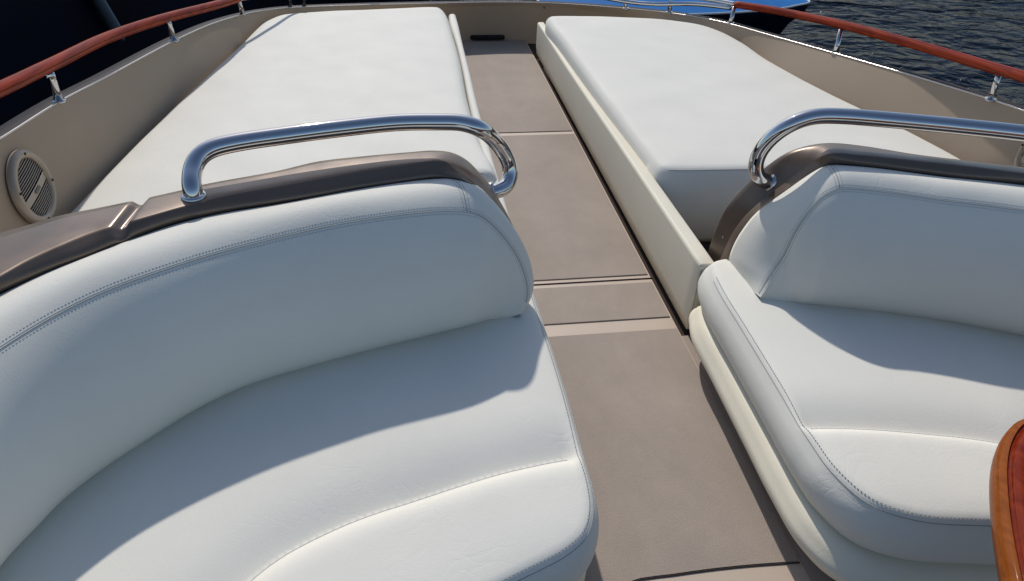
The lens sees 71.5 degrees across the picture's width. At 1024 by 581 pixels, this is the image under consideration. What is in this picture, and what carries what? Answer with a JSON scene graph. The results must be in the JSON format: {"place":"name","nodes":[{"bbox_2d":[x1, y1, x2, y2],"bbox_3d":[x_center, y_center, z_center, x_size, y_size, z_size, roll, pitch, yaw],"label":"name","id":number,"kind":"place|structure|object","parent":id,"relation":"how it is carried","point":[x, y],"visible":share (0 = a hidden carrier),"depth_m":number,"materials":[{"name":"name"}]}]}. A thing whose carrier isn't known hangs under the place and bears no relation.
{"place":"outdoors","nodes":[
{"label":"outdoors","id":0,"kind":"place"},
{"bbox_2d":[462,40,835,580],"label":"deck floor","id":1,"kind":"structure","parent":0,"point":[680,492],"depth_m":2.15,"materials":[{"name":"brown"}]},
{"bbox_2d":[71,7,498,212],"bbox_3d":[-0.927,-0.754,3.252,1.580,0.323,3.032,-3,36,-8],"label":"sun pad","id":2,"kind":"object","parent":1,"relation":"on","point":[293,69],"visible":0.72,"depth_m":3.12,"materials":[{"name":"white leather"}]},
{"bbox_2d":[0,113,598,580],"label":"settee","id":3,"kind":"object","parent":1,"relation":"on","point":[340,369],"visible":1,"depth_m":1.49,"materials":[{"name":"white leather"}]},
{"bbox_2d":[449,14,509,217],"bbox_3d":[-0.209,-0.912,3.527,0.055,0.250,2.681,-3,36,-7],"label":"side board","id":4,"kind":"object","parent":1,"relation":"on","point":[469,91],"visible":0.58,"depth_m":3.45,"materials":[{"name":"white plastic"}]},
{"bbox_2d":[0,0,1023,232],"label":"coaming","id":5,"kind":"object","parent":1,"relation":"on","point":[87,137],"visible":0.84,"depth_m":3.05,"materials":[{"name":"beige painted fiberglass"},{"name":"stainless steel trim"}]},
{"bbox_2d":[6,149,56,223],"bbox_3d":[-1.436,-0.310,2.134,0.045,0.228,0.228,-3,36,-8],"label":"speaker","id":6,"kind":"object","parent":5,"relation":"attached to","point":[28,188],"visible":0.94,"depth_m":2.11},
{"bbox_2d":[0,0,305,103],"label":"handrail","id":7,"kind":"object","parent":5,"relation":"attached to","point":[48,67],"visible":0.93,"depth_m":2.53,"materials":[{"name":"brown wood"}]},
{"bbox_2d":[607,0,1023,101],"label":"handrail","id":8,"kind":"object","parent":5,"relation":"attached to","point":[998,70],"visible":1,"depth_m":3.35,"materials":[{"name":"brown wood"}]},
{"bbox_2d":[1013,142,1023,166],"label":"speaker","id":9,"kind":"object","parent":5,"relation":"attached to","point":[1019,158],"visible":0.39,"depth_m":2.64},
{"bbox_2d":[536,22,713,328],"bbox_3d":[0.393,-0.819,3.424,0.061,0.256,2.924,-3,36,-8],"label":"side board","id":10,"kind":"object","parent":1,"relation":"on","point":[679,258],"visible":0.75,"depth_m":2.75,"materials":[{"name":"beige plastic"}]},
{"bbox_2d":[543,16,959,241],"bbox_3d":[1.022,-0.941,3.618,1.360,0.323,2.330,-3,36,-8],"label":"sun pad","id":11,"kind":"object","parent":1,"relation":"on","point":[694,113],"visible":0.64,"depth_m":3.21,"materials":[{"name":"white leather"}]},
{"bbox_2d":[689,108,1023,580],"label":"settee","id":12,"kind":"object","parent":1,"relation":"on","point":[856,322],"visible":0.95,"depth_m":1.82,"materials":[{"name":"white leather"}]},
{"bbox_2d":[328,0,1023,105],"bbox_3d":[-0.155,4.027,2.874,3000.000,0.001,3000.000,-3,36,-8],"label":"water","id":13,"kind":"structure","parent":0,"point":[991,30],"depth_m":18.48,"materials":[{"name":"blue liquid"}]},
{"bbox_2d":[0,0,331,125],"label":"neighbouring yacht","id":14,"kind":"object","parent":13,"relation":"on","point":[32,32],"visible":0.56,"depth_m":6.43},
{"bbox_2d":[532,0,809,34],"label":"moored boat","id":15,"kind":"object","parent":13,"relation":"on","point":[774,23],"visible":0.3,"depth_m":15.95,"materials":[{"name":"blue paint"}]},
{"bbox_2d":[989,419,1023,580],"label":"table","id":16,"kind":"object","parent":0,"point":[1006,491],"visible":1,"depth_m":1.08,"materials":[{"name":"orange wood"}]}
]}

